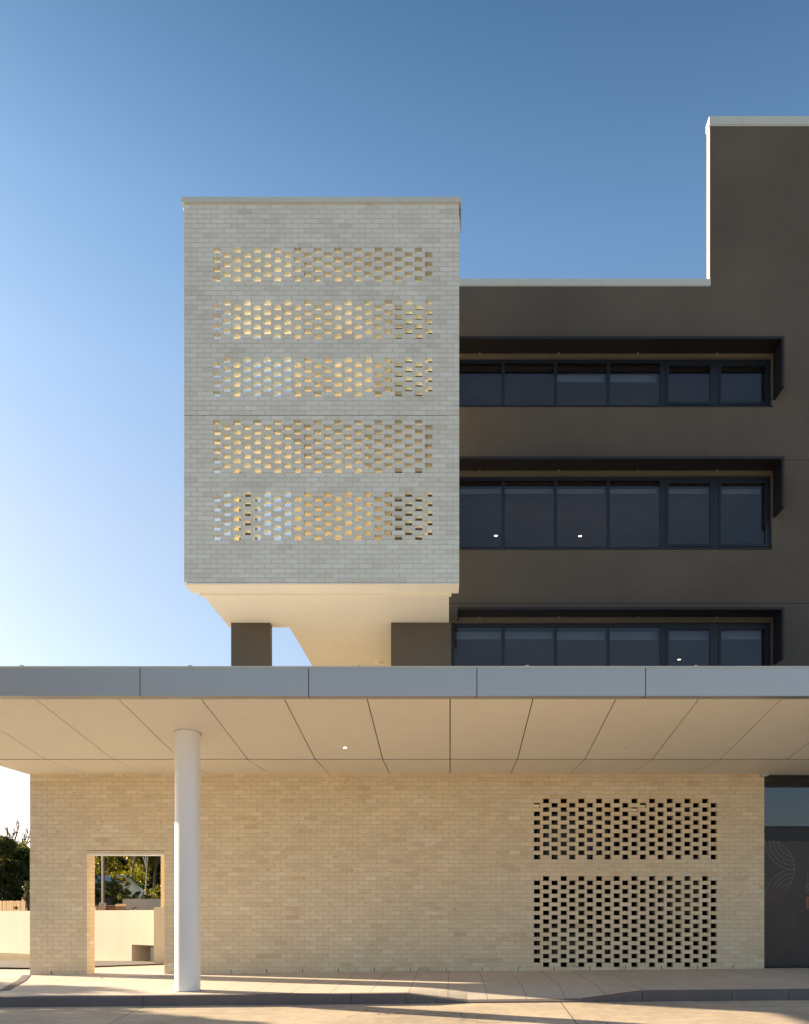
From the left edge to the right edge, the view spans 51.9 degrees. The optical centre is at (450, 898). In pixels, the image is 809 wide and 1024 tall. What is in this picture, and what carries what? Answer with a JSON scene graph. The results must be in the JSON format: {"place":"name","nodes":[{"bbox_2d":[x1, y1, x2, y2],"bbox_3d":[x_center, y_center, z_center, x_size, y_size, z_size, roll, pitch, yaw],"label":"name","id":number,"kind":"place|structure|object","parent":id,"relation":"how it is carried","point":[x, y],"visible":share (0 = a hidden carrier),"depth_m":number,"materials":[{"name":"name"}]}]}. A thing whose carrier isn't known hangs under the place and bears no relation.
{"place":"outdoors","nodes":[
{"label":"outdoors","id":0,"kind":"place"},
{"bbox_2d":[0,975,21,990],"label":"driveway apron","id":1,"kind":"object","parent":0,"point":[5,980],"visible":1,"depth_m":15.56,"materials":[{"name":"concrete"}]},
{"bbox_2d":[1,975,29,989],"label":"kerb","id":2,"kind":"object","parent":1,"relation":"on","point":[22,978],"visible":1,"depth_m":14.93,"materials":[{"name":"concrete"}]},
{"bbox_2d":[0,960,163,974],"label":"yard","id":3,"kind":"structure","parent":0,"point":[12,971],"depth_m":18.18,"materials":[{"name":"concrete"}]},
{"bbox_2d":[0,953,29,960],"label":"garden bed","id":4,"kind":"object","parent":3,"relation":"on","point":[14,956],"visible":0.34,"depth_m":20.55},
{"bbox_2d":[0,910,153,961],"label":"retaining wall","id":5,"kind":"structure","parent":3,"relation":"on","point":[124,935],"depth_m":20.44,"materials":[{"name":"concrete"}]},
{"bbox_2d":[154,856,163,962],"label":"gate pier","id":6,"kind":"structure","parent":3,"relation":"on","point":[158,934],"depth_m":19.30,"materials":[{"name":"beige brick"}]},
{"bbox_2d":[30,773,763,974],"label":"brick wall","id":7,"kind":"structure","parent":3,"relation":"on","point":[309,873],"depth_m":16.53,"materials":[{"name":"beige brick"}]},
{"bbox_2d":[534,799,714,966],"bbox_3d":[3.780,-0.390,19.075,4.960,4.100,4.850,0,0,0],"label":"screen room","id":8,"kind":"object","parent":7,"relation":"in","point":[607,891],"visible":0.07,"depth_m":17.18,"materials":[{"name":"glass"}]},
{"bbox_2d":[543,799,688,966],"bbox_3d":[3.815,-0.340,17.190,4.590,3.600,0.080,0,0,0],"label":"window frame","id":9,"kind":"structure","parent":8,"relation":"in","point":[580,800],"depth_m":17.15,"materials":[{"name":"black metal"}]},
{"bbox_2d":[0,960,163,967],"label":"driveway","id":10,"kind":"structure","parent":0,"point":[15,963],"depth_m":19.25,"materials":[{"name":"concrete"}]},
{"bbox_2d":[102,856,102,902],"bbox_3d":[-13.847,-2.740,33.000,0.042,6.600,0.042,0,0,0],"label":"light pole","id":11,"kind":"object","parent":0,"point":[102,879],"depth_m":32.99,"materials":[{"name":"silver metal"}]},
{"bbox_2d":[105,904,126,909],"bbox_3d":[-10.134,0.359,25.040,0.399,0.362,0.720,0,0,11],"label":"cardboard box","id":12,"kind":"object","parent":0,"point":[120,906],"visible":0.3,"depth_m":24.95,"materials":[{"name":"brown cardboard"}]},
{"bbox_2d":[95,875,142,898],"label":"house","id":13,"kind":"structure","parent":0,"point":[135,886],"depth_m":120.61,"materials":[{"name":"grey"}]},
{"bbox_2d":[181,197,460,665],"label":"screen tower","id":14,"kind":"structure","parent":0,"point":[336,437],"depth_m":14.80,"materials":[{"name":"beige brick"}]},
{"bbox_2d":[0,966,808,1001],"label":"footpath","id":15,"kind":"structure","parent":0,"point":[556,984],"depth_m":14.35,"materials":[{"name":"concrete"}]},
{"bbox_2d":[174,729,200,991],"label":"round column","id":16,"kind":"structure","parent":15,"relation":"on","point":[187,860],"depth_m":13.25,"materials":[{"name":"white paint"}]},
{"bbox_2d":[0,1000,808,1023],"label":"road","id":17,"kind":"structure","parent":0,"point":[735,1012],"depth_m":11.93,"materials":[{"name":"grey asphalt"}]},
{"bbox_2d":[0,989,808,1006],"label":"kerb","id":18,"kind":"structure","parent":17,"relation":"on","point":[357,998],"depth_m":12.73,"materials":[{"name":"concrete"}]},
{"bbox_2d":[0,0,808,890],"label":"sky","id":19,"kind":"structure","parent":0,"point":[570,136],"materials":[{"name":"blue"}]},
{"bbox_2d":[391,116,808,665],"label":"apartment building","id":20,"kind":"structure","parent":0,"point":[633,472],"depth_m":16.80,"materials":[{"name":"black paint"}]},
{"bbox_2d":[0,665,808,776],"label":"canopy","id":21,"kind":"object","parent":20,"relation":"attached to","point":[528,719],"visible":0.88,"depth_m":12.81,"materials":[{"name":"silver metal"}]},
{"bbox_2d":[451,623,770,665],"bbox_3d":[3.276,-4.805,16.946,6.512,1.567,0.328,0,0,0],"label":"window","id":22,"kind":"structure","parent":20,"relation":"in","point":[713,632],"depth_m":16.92,"materials":[{"name":"black glass"}]},
{"bbox_2d":[459,360,772,406],"bbox_3d":[3.276,-10.456,16.946,6.512,1.007,0.328,0,0,0],"label":"window","id":23,"kind":"structure","parent":20,"relation":"in","point":[714,368],"depth_m":16.89,"materials":[{"name":"black glass"}]},
{"bbox_2d":[459,477,772,549],"bbox_3d":[3.276,-7.816,16.946,6.512,1.507,0.328,0,0,0],"label":"window","id":24,"kind":"structure","parent":20,"relation":"in","point":[714,484],"depth_m":16.88,"materials":[{"name":"black glass"}]},
{"bbox_2d":[764,775,808,967],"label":"entrance door","id":25,"kind":"structure","parent":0,"point":[786,871],"depth_m":16.61,"materials":[{"name":"black glass"}]},
{"bbox_2d":[764,840,808,965],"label":"door leaf","id":26,"kind":"structure","parent":25,"relation":"in","point":[796,953],"depth_m":16.61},
{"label":"raised land","id":27,"kind":"structure","parent":0,"visible":0},
{"bbox_2d":[0,899,26,910],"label":"timber fence","id":28,"kind":"object","parent":27,"relation":"on","point":[9,905],"visible":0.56,"depth_m":30.53,"materials":[{"name":"beige wood"}]},
{"bbox_2d":[0,835,29,900],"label":"dark tree","id":29,"kind":"object","parent":27,"relation":"on","point":[11,871],"visible":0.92,"depth_m":55.78,"materials":[{"name":"green plant"}]},
{"bbox_2d":[3,816,29,845],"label":"bare tree","id":30,"kind":"object","parent":27,"relation":"on","point":[25,836],"visible":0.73,"depth_m":71.16,"materials":[{"name":"brown plant"}]},
{"bbox_2d":[7,842,29,896],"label":"dark tree","id":31,"kind":"object","parent":27,"relation":"on","point":[22,853],"visible":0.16,"depth_m":59.02,"materials":[{"name":"green plant"}]},
{"bbox_2d":[15,840,27,846],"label":"dark tree","id":32,"kind":"object","parent":27,"relation":"on","point":[22,842],"visible":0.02,"depth_m":66.17,"materials":[{"name":"green plant"}]},
{"bbox_2d":[14,881,29,910],"bbox_3d":[-14.580,-0.017,28.490,0.613,1.161,0.654,0,0,44],"label":"shrub","id":33,"kind":"object","parent":27,"relation":"on","point":[25,897],"visible":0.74,"depth_m":28.46,"materials":[{"name":"green plant"}]},
{"bbox_2d":[94,871,108,904],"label":"shrub","id":34,"kind":"object","parent":27,"relation":"on","point":[97,893],"visible":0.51,"depth_m":57.88,"materials":[{"name":"green plant"}]},
{"bbox_2d":[98,902,105,909],"bbox_3d":[-10.268,0.347,24.425,0.262,0.447,0.050,0,0,0],"label":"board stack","id":35,"kind":"object","parent":27,"relation":"on","point":[102,906],"visible":0.52,"depth_m":24.40,"materials":[{"name":"brown wood"}]},
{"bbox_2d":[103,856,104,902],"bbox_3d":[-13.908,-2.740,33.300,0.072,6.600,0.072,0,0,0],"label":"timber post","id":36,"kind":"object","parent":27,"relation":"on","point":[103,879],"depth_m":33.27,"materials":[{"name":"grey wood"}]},
{"bbox_2d":[98,891,129,904],"bbox_3d":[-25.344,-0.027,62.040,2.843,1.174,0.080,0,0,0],"label":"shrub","id":37,"kind":"object","parent":27,"relation":"on","point":[107,902],"visible":0.02,"depth_m":62.00,"materials":[{"name":"green plant"}]},
{"bbox_2d":[100,872,130,905],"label":"shrub","id":38,"kind":"object","parent":27,"relation":"on","point":[111,885],"visible":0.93,"depth_m":57.01,"materials":[{"name":"green plant"}]},
{"bbox_2d":[94,856,145,883],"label":"gum tree","id":39,"kind":"object","parent":27,"relation":"on","point":[108,864],"visible":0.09,"depth_m":150.51,"materials":[{"name":"green plant"}]},
{"bbox_2d":[108,884,135,898],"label":"shrub","id":40,"kind":"object","parent":27,"relation":"on","point":[125,892],"visible":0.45,"depth_m":59.95,"materials":[{"name":"green plant"}]},
{"bbox_2d":[95,856,160,894],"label":"gum tree","id":41,"kind":"object","parent":27,"relation":"on","point":[123,861],"visible":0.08,"depth_m":179.75,"materials":[{"name":"green plant"}]},
{"bbox_2d":[131,856,136,877],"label":"gum tree","id":42,"kind":"object","parent":27,"relation":"on","point":[134,860],"depth_m":133.51,"materials":[{"name":"grey plant"}]},
{"bbox_2d":[128,891,141,898],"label":"shrub","id":43,"kind":"object","parent":27,"relation":"on","point":[136,893],"visible":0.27,"depth_m":62.80,"materials":[{"name":"green plant"}]},
{"bbox_2d":[117,856,160,898],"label":"gum tree","id":44,"kind":"object","parent":27,"relation":"on","point":[140,866],"visible":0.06,"depth_m":138.94,"materials":[{"name":"green plant"}]},
{"bbox_2d":[123,899,160,909],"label":"boundary wall","id":45,"kind":"structure","parent":27,"relation":"on","point":[145,904],"depth_m":27.00,"materials":[{"name":"grey concrete"}]},
{"bbox_2d":[143,856,147,894],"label":"gum tree","id":46,"kind":"object","parent":27,"relation":"on","point":[146,864],"visible":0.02,"depth_m":131.19,"materials":[{"name":"white plant"}]},
{"bbox_2d":[135,893,155,898],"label":"shrub","id":47,"kind":"object","parent":27,"relation":"on","point":[144,896],"visible":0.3,"depth_m":65.49,"materials":[{"name":"green plant"}]},
{"bbox_2d":[148,886,160,898],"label":"shrub","id":48,"kind":"object","parent":27,"relation":"on","point":[156,892],"visible":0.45,"depth_m":59.72,"materials":[{"name":"green plant"}]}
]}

